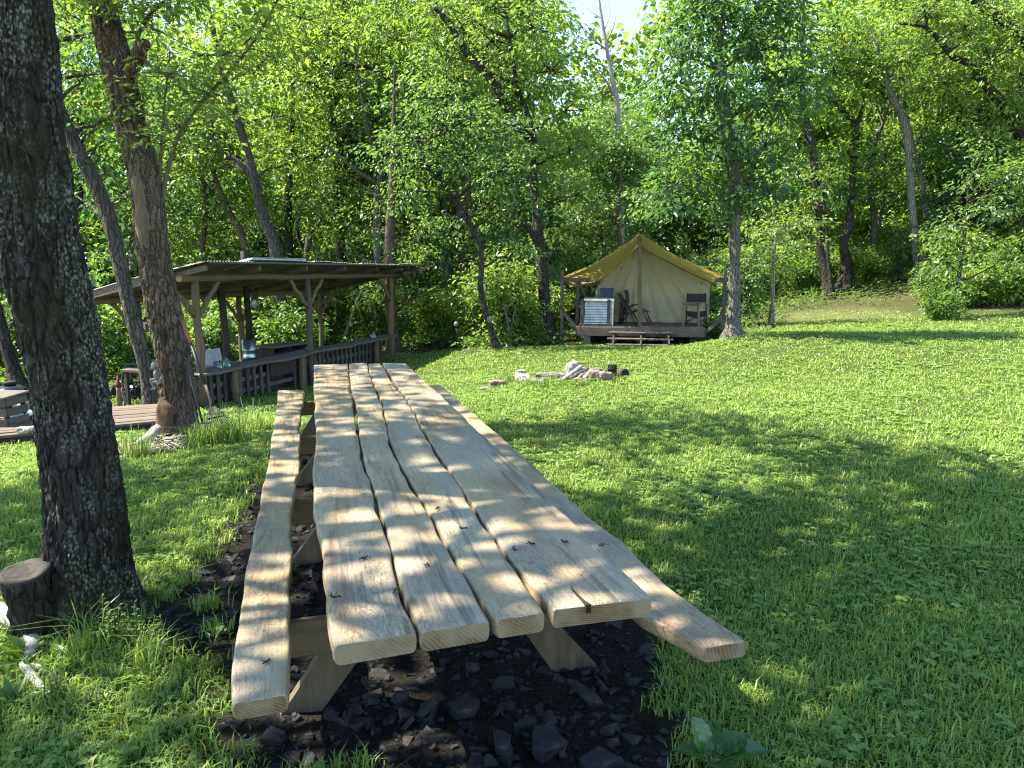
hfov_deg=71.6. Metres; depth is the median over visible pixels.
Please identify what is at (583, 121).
woodland tree
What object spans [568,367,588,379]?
firewood log
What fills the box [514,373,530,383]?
stone
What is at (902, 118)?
tree
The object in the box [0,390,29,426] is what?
slatted box
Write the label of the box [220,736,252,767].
weed
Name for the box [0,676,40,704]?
weed
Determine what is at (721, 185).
woodland tree
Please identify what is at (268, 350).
cupboard
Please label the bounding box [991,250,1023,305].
bush
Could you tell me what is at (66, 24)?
woodland tree
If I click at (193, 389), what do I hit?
garden fork
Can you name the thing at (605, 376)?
stone
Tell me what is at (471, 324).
bush
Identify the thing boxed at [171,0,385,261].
woodland tree
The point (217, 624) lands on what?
weed
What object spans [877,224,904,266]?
bush
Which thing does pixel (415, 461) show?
picnic table
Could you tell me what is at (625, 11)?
sky
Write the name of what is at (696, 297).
camp chair
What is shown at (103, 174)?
woodland tree
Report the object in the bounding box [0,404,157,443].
wooden deck
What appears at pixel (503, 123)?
woodland tree
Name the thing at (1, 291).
bush
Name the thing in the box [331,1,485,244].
woodland tree
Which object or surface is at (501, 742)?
slate piece
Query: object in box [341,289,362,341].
dead branch
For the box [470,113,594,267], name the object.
woodland tree
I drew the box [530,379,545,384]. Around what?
stone
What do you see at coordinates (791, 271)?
bush
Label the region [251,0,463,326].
tree
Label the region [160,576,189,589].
weed
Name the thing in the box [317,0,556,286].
woodland tree
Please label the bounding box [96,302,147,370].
bush
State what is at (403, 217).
woodland tree
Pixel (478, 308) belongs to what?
bush
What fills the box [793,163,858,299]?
tree
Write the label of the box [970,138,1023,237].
woodland tree
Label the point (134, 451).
grass clump
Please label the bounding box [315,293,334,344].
tree
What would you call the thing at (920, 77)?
woodland tree
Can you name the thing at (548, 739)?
slate piece
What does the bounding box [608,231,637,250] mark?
bush
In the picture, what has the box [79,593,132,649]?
weed
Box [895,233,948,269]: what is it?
bush
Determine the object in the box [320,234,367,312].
bush
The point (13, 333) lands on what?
bush
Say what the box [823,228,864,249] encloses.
bush
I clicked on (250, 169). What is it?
tree
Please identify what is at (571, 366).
stone
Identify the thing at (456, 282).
bush
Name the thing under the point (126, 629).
weed
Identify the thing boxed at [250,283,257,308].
hanging lantern
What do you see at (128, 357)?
bush
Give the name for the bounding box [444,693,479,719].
slate piece
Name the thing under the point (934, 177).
woodland tree
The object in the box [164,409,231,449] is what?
grass clump
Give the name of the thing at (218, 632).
weed
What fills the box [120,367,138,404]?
prep table
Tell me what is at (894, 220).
bush
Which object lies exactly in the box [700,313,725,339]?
bush
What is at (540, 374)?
stone
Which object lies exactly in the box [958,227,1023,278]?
bush
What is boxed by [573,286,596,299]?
bush
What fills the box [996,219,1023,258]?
bush
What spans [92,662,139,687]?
weed
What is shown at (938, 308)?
bush
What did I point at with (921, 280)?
bush
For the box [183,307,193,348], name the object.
bush
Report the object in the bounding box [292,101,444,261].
woodland tree
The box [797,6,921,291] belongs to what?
tree
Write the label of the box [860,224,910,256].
bush
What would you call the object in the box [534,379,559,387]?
weed
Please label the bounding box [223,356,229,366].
glass insulator
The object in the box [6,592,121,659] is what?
grass tuft
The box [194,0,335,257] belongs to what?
woodland tree
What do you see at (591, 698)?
slate piece
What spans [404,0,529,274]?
woodland tree
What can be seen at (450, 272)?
bush
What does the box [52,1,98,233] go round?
woodland tree
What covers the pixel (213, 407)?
leaf rake
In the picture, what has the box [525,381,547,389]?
weed
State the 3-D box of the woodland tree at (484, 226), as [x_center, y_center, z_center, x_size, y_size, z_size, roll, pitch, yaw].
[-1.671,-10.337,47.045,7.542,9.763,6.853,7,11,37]
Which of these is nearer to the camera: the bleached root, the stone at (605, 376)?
the bleached root
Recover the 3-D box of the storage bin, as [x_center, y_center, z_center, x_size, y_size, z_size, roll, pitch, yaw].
[2.636,-2.543,19.731,0.403,0.242,0.320,2,9,9]
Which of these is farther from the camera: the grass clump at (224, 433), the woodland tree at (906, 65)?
the woodland tree at (906, 65)
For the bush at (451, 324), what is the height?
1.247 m
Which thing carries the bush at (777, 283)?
on the ground at (548, 689)
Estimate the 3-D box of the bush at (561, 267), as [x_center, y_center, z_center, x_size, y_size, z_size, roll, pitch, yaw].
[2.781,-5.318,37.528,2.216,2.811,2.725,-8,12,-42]
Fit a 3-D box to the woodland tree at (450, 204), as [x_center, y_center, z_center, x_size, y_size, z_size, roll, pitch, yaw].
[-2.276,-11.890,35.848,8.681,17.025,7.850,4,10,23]
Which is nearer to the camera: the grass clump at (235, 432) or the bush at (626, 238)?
the grass clump at (235, 432)
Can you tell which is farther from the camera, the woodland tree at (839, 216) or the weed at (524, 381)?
the woodland tree at (839, 216)
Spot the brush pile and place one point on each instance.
(435, 344)
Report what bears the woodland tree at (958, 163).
on the ground at (548, 689)
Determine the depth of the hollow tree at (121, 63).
8.19 m
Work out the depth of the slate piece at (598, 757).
2.55 m
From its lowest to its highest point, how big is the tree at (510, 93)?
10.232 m
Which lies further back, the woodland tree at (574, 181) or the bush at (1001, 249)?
the woodland tree at (574, 181)
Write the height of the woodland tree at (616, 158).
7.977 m
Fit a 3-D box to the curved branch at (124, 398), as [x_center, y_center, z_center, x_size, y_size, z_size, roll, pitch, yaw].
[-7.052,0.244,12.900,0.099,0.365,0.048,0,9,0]
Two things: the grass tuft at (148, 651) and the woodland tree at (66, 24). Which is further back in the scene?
the woodland tree at (66, 24)
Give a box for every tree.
[0,0,161,644]
[0,202,101,386]
[52,0,176,199]
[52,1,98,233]
[53,0,330,439]
[56,0,200,288]
[56,0,216,404]
[74,120,127,271]
[75,23,217,268]
[103,70,321,305]
[140,0,360,340]
[157,53,266,340]
[169,171,262,262]
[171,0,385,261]
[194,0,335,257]
[222,146,304,258]
[223,0,372,260]
[227,102,301,245]
[235,5,382,321]
[243,62,350,262]
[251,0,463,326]
[263,83,452,283]
[270,108,414,293]
[290,12,436,332]
[291,70,372,332]
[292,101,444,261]
[305,5,420,233]
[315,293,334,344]
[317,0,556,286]
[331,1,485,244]
[333,66,468,352]
[344,21,451,228]
[348,69,559,349]
[354,16,578,291]
[371,167,448,277]
[376,0,613,345]
[388,0,553,279]
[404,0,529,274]
[428,0,609,258]
[439,194,522,272]
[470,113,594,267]
[484,239,551,342]
[490,189,557,234]
[491,114,610,274]
[540,100,678,259]
[541,120,685,289]
[547,114,608,257]
[555,93,678,256]
[580,0,624,244]
[580,107,714,254]
[594,124,693,248]
[622,0,853,338]
[661,143,724,260]
[682,33,803,246]
[693,10,845,253]
[707,163,762,247]
[725,197,840,323]
[739,0,919,296]
[744,85,905,284]
[751,33,899,246]
[788,0,970,257]
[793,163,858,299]
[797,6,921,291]
[817,0,950,239]
[824,8,955,236]
[830,0,927,279]
[844,15,924,127]
[858,0,1023,197]
[859,1,955,220]
[866,35,963,261]
[886,0,1023,240]
[890,0,1023,248]
[895,0,1023,245]
[900,23,1023,231]
[905,74,1020,238]
[906,1,972,120]
[909,137,1023,316]
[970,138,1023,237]
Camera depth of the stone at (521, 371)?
12.85 m
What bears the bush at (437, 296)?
on the ground at (548, 689)
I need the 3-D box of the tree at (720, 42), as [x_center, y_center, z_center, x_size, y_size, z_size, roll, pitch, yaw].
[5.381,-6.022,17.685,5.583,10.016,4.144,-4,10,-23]
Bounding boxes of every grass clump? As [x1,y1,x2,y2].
[117,421,170,459]
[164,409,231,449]
[184,402,260,447]
[216,406,262,443]
[234,398,275,431]
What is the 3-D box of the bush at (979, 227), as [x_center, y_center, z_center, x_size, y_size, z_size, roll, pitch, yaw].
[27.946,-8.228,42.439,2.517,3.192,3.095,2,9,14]
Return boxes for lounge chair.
[617,293,651,325]
[618,290,628,323]
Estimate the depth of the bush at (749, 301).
23.62 m
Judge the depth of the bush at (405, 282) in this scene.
25.15 m
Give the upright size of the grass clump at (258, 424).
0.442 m
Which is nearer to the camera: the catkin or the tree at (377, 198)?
the catkin
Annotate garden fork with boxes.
[184,357,210,442]
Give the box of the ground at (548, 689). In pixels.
[0,269,1023,767]
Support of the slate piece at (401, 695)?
on the slate rubble
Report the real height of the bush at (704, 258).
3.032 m
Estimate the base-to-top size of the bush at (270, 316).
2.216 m
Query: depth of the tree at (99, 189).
11.38 m
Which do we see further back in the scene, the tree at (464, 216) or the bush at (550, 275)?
the bush at (550, 275)
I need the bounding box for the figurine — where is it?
[150,362,164,389]
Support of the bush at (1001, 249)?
on the ground at (548, 689)
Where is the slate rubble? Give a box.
[142,428,689,767]
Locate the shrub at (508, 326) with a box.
[471,276,535,347]
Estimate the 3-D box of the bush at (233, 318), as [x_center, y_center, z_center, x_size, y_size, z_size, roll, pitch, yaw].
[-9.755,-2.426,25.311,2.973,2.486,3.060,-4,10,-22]
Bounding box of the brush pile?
[399,335,489,353]
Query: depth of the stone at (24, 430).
9.50 m
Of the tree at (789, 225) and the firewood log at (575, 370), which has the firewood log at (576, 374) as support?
the firewood log at (575, 370)
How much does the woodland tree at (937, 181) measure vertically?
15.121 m
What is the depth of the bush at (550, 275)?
25.16 m
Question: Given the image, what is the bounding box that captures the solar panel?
[223,257,305,269]
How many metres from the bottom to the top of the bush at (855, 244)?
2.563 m
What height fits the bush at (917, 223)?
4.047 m
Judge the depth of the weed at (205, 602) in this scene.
3.69 m
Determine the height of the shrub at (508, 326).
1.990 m
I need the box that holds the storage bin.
[599,288,613,296]
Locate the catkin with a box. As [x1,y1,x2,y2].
[329,592,341,597]
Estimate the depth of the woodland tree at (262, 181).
52.65 m
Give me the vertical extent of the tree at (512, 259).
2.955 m
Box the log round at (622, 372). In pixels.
[617,368,629,377]
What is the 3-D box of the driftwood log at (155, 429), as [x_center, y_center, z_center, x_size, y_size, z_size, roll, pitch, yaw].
[-4.300,0.632,8.379,0.145,0.256,0.402,3,9,16]
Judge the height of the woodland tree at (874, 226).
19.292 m
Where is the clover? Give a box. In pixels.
[0,322,1023,767]
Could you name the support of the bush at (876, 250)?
on the ground at (548, 689)
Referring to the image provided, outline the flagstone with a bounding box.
[117,447,175,454]
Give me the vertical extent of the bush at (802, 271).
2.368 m
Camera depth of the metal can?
12.36 m
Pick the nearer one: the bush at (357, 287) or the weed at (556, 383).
the weed at (556, 383)
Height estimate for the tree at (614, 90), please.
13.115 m
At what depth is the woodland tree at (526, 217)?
49.38 m
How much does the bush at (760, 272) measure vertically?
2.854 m
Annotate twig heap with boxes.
[149,431,192,450]
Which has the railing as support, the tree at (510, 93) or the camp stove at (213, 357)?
the camp stove at (213, 357)
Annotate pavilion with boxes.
[93,260,429,407]
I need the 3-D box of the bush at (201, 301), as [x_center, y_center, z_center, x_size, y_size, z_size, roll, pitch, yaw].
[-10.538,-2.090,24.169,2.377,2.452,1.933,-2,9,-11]
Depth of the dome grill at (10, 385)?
10.67 m
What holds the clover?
on the ground at (548, 689)
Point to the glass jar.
(596, 292)
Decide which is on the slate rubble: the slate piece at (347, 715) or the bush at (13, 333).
the slate piece at (347, 715)
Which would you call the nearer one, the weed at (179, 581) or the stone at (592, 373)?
the weed at (179, 581)
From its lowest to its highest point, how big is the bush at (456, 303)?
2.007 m
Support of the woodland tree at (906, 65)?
on the ground at (548, 689)
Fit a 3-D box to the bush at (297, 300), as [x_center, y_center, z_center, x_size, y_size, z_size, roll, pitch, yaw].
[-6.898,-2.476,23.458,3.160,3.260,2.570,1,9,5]
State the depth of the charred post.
15.75 m
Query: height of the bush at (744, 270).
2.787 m
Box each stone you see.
[16,426,33,433]
[488,379,506,385]
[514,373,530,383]
[515,369,526,373]
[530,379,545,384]
[535,372,562,378]
[564,360,579,373]
[588,368,599,380]
[593,367,606,371]
[599,371,612,381]
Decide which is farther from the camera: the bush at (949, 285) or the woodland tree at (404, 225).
the woodland tree at (404, 225)
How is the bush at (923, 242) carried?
on the ground at (548, 689)
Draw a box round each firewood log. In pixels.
[561,365,582,381]
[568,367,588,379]
[576,367,590,377]
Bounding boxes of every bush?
[0,284,6,302]
[0,297,21,371]
[19,304,121,362]
[81,239,123,370]
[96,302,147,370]
[98,268,115,307]
[98,307,194,378]
[180,298,232,341]
[180,299,263,367]
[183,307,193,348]
[203,297,271,339]
[216,296,274,345]
[244,297,332,346]
[254,288,349,344]
[256,296,291,339]
[313,293,336,327]
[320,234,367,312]
[323,257,386,339]
[340,247,383,322]
[343,279,412,342]
[378,253,423,328]
[394,217,450,305]
[396,273,441,323]
[397,306,433,337]
[399,268,461,301]
[399,286,464,342]
[412,283,463,319]
[420,265,461,287]
[425,309,469,341]
[431,284,469,333]
[442,268,489,298]
[448,259,538,345]
[449,252,541,348]
[456,286,500,337]
[489,217,546,274]
[500,300,554,344]
[507,251,569,320]
[522,280,580,339]
[550,257,577,290]
[551,284,594,325]
[553,251,584,310]
[554,246,586,267]
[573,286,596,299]
[603,235,617,254]
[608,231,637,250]
[665,235,697,261]
[684,253,700,260]
[689,242,728,312]
[700,244,757,300]
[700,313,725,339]
[701,263,727,309]
[713,248,778,297]
[714,234,774,320]
[724,243,777,288]
[744,240,787,275]
[754,225,804,300]
[776,248,835,293]
[776,256,815,289]
[789,234,851,287]
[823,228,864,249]
[829,235,868,277]
[830,242,871,283]
[854,247,903,281]
[860,210,902,252]
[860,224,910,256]
[867,244,908,277]
[876,220,920,281]
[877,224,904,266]
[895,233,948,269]
[896,208,939,257]
[900,226,937,270]
[908,254,943,301]
[909,216,960,275]
[909,223,997,288]
[909,278,973,320]
[928,262,993,309]
[950,254,1023,307]
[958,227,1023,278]
[971,221,998,237]
[971,237,1023,291]
[974,228,1022,250]
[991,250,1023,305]
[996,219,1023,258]
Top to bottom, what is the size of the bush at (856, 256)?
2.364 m
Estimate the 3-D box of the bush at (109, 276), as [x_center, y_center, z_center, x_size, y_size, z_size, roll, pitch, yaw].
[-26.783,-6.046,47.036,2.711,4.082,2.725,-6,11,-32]
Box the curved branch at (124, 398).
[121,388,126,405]
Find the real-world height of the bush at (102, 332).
2.472 m
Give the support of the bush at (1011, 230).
on the ground at (548, 689)
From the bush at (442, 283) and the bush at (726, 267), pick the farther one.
the bush at (726, 267)
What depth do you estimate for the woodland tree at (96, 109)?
26.44 m
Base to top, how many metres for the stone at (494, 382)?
0.138 m
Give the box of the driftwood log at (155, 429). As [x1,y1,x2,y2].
[136,424,163,445]
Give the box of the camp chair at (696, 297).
[684,293,707,324]
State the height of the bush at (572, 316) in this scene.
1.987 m
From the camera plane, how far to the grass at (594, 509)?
4.87 m
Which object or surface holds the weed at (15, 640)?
on the ground at (548, 689)
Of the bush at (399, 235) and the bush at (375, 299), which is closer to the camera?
the bush at (375, 299)
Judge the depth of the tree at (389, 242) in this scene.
20.58 m
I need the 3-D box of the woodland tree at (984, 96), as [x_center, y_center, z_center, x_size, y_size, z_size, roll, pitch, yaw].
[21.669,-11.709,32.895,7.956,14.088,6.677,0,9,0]
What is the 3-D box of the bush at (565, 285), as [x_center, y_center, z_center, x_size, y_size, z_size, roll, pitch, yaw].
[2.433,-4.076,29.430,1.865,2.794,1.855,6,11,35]
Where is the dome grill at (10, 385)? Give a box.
[0,380,30,408]
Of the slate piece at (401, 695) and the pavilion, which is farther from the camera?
the pavilion
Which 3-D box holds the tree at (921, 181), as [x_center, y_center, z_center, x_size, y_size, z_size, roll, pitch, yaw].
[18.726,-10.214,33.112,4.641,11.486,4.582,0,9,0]
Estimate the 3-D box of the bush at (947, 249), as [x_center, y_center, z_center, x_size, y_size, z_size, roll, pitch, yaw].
[18.309,-5.169,29.465,2.461,3.121,3.026,-3,10,-20]
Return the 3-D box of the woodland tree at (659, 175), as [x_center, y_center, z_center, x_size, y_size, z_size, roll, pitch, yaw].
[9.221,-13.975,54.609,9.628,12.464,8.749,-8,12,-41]
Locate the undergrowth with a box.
[0,266,995,382]
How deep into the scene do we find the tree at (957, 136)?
32.57 m
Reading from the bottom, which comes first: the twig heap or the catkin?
the catkin
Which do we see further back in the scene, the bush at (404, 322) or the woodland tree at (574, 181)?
the woodland tree at (574, 181)
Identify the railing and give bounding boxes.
[193,335,396,402]
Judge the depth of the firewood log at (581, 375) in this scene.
12.31 m
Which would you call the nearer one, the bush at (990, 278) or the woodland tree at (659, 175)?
the bush at (990, 278)
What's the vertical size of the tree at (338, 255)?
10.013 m
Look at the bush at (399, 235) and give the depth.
29.88 m
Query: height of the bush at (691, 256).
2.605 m
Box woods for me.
[0,0,1023,305]
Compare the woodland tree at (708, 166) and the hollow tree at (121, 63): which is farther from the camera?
the woodland tree at (708, 166)
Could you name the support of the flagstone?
on the ground at (548, 689)
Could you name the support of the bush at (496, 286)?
on the ground at (548, 689)
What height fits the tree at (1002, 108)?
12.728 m
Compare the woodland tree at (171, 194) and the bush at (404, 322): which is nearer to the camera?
the bush at (404, 322)
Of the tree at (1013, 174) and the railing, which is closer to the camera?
the railing
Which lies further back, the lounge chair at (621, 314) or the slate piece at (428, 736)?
the lounge chair at (621, 314)
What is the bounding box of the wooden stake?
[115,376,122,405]
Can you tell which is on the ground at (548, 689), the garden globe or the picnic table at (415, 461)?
the garden globe
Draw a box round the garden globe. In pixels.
[454,322,457,348]
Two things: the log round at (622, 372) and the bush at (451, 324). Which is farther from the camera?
the bush at (451, 324)
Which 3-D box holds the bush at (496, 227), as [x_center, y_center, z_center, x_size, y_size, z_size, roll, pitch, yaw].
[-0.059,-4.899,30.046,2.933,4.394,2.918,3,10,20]
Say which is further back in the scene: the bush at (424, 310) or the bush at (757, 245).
the bush at (757, 245)
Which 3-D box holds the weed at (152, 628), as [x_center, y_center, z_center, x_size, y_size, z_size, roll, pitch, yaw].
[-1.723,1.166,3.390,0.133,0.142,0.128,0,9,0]
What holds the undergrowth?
on the ground at (548, 689)
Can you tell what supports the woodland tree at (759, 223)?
on the ground at (548, 689)
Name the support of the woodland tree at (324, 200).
on the ground at (548, 689)
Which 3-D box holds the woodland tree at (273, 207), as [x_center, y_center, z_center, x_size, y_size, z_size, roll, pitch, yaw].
[-10.244,-5.801,24.773,7.573,9.804,6.882,-3,10,-21]
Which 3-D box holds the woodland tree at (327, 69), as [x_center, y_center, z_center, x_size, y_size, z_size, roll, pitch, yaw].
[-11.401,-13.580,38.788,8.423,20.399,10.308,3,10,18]
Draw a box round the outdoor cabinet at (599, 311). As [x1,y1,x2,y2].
[580,297,614,325]
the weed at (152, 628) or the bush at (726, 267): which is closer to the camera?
the weed at (152, 628)
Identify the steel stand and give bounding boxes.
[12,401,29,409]
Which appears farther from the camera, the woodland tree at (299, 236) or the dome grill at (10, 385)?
the woodland tree at (299, 236)
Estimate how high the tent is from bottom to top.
2.481 m
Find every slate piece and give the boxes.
[259,725,286,745]
[342,709,352,727]
[394,686,408,704]
[420,726,443,744]
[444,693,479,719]
[493,728,510,754]
[532,723,565,756]
[567,679,604,707]
[579,746,623,767]
[654,681,675,693]
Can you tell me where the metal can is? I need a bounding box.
[607,364,617,379]
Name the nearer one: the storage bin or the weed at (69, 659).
the weed at (69, 659)
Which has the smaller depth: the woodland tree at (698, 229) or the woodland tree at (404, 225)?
the woodland tree at (404, 225)
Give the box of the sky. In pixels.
[53,0,995,249]
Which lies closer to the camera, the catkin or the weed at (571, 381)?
the catkin
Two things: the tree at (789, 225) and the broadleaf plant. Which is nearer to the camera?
the broadleaf plant
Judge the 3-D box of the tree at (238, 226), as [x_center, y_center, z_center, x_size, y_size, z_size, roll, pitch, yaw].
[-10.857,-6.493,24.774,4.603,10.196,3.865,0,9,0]
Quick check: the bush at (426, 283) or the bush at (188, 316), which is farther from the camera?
the bush at (426, 283)
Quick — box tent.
[564,234,722,326]
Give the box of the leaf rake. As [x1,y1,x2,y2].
[181,321,235,433]
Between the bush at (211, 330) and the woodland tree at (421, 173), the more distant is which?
the woodland tree at (421, 173)
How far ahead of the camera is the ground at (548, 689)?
3.73 m
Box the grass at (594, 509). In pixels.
[0,309,1023,767]
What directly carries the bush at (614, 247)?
on the ground at (548, 689)
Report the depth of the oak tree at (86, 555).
3.33 m
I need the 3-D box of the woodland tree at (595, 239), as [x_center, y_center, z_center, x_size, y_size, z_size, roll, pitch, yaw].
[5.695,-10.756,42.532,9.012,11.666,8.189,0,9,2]
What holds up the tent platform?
on the ground at (548, 689)
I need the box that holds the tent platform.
[559,269,746,346]
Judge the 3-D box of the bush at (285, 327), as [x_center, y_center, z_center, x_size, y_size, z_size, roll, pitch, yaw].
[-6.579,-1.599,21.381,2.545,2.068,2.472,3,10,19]
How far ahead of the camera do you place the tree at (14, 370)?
14.52 m
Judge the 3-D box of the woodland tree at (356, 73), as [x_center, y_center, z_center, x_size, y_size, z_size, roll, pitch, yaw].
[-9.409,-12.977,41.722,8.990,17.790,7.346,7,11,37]
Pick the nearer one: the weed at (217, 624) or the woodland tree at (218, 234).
the weed at (217, 624)
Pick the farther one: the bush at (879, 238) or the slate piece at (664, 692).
the bush at (879, 238)
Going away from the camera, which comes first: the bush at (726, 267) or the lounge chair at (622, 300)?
the lounge chair at (622, 300)
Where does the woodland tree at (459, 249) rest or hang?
on the ground at (548, 689)
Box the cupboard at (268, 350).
[256,341,306,358]
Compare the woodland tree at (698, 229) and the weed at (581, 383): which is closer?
the weed at (581, 383)
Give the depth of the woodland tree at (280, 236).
49.05 m
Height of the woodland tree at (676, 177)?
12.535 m
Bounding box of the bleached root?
[0,601,56,697]
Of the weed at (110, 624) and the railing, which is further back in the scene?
the railing
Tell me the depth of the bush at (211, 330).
19.27 m
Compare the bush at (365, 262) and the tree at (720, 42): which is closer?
the tree at (720, 42)
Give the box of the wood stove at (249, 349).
[240,251,256,360]
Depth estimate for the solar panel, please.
13.74 m
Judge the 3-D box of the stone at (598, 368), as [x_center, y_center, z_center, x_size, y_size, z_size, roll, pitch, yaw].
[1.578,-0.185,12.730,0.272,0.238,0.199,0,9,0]
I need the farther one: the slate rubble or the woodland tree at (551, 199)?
the woodland tree at (551, 199)
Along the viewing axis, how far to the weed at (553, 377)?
12.19 m
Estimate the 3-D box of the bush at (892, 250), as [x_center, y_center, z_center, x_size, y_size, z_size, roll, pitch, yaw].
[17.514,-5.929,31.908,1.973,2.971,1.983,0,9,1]
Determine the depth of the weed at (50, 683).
2.94 m
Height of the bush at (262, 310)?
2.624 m
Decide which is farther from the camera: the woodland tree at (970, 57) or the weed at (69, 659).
the woodland tree at (970, 57)
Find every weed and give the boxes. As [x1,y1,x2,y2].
[0,633,50,660]
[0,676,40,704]
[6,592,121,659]
[32,629,80,673]
[39,663,63,702]
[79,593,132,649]
[82,684,108,708]
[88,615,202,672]
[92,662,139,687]
[114,600,144,649]
[139,614,167,640]
[139,635,172,659]
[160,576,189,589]
[178,583,236,615]
[198,608,236,638]
[199,625,226,651]
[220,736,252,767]
[492,375,513,381]
[515,376,538,385]
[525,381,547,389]
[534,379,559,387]
[538,374,562,381]
[548,379,566,386]
[560,378,583,386]
[570,378,593,385]
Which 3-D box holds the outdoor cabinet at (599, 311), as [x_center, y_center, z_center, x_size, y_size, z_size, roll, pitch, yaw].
[2.389,-2.030,19.773,0.916,0.778,0.680,2,9,9]
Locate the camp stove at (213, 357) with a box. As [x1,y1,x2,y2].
[195,348,239,367]
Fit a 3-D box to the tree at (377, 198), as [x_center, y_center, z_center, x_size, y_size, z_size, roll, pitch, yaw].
[-5.028,-7.031,24.678,5.114,10.705,3.878,0,9,0]
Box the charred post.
[217,290,230,360]
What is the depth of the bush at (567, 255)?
38.65 m
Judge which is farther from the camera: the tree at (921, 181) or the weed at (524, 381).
the tree at (921, 181)
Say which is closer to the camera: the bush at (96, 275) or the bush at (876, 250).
the bush at (96, 275)
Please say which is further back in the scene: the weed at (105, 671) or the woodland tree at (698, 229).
the woodland tree at (698, 229)
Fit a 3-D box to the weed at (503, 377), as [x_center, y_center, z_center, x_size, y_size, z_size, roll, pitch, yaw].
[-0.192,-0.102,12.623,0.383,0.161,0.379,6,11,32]
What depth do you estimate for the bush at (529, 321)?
19.09 m
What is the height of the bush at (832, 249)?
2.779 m
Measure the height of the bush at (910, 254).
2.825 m
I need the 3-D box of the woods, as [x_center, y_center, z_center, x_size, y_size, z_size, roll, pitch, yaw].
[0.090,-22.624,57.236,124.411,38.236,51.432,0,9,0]
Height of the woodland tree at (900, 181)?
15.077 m
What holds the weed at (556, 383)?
on the ground at (548, 689)
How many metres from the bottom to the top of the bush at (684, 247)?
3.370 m
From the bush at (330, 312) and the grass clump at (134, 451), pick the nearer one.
the grass clump at (134, 451)
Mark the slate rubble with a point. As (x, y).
(426, 714)
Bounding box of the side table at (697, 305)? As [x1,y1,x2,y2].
[682,303,700,326]
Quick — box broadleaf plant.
[674,715,770,767]
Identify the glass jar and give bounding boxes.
[595,288,598,296]
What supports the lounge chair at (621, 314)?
on the tent platform
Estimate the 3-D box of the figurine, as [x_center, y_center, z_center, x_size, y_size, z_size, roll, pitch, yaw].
[-4.270,-0.094,8.509,0.167,0.345,0.139,0,9,0]
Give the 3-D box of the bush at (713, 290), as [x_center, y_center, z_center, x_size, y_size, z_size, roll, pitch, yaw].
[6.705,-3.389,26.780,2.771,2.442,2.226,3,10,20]
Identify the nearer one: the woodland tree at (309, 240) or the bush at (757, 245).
the woodland tree at (309, 240)
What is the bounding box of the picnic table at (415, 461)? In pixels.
[231,363,745,719]
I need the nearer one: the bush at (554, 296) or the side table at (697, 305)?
the side table at (697, 305)
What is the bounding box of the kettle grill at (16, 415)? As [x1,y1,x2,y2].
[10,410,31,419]
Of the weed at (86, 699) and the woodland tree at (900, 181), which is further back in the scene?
the woodland tree at (900, 181)
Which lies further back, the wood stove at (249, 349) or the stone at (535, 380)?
the wood stove at (249, 349)
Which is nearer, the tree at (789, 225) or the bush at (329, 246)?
the tree at (789, 225)
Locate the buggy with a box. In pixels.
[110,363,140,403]
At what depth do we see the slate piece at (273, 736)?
2.67 m
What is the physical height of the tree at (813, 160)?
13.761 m
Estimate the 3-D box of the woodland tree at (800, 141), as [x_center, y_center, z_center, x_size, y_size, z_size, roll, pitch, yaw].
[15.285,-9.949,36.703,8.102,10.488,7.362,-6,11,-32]
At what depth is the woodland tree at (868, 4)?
46.64 m
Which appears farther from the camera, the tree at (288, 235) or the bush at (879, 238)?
the bush at (879, 238)
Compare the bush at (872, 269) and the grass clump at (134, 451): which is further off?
the bush at (872, 269)
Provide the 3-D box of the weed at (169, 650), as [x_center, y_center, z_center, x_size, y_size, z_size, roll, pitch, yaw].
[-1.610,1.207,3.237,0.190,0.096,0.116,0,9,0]

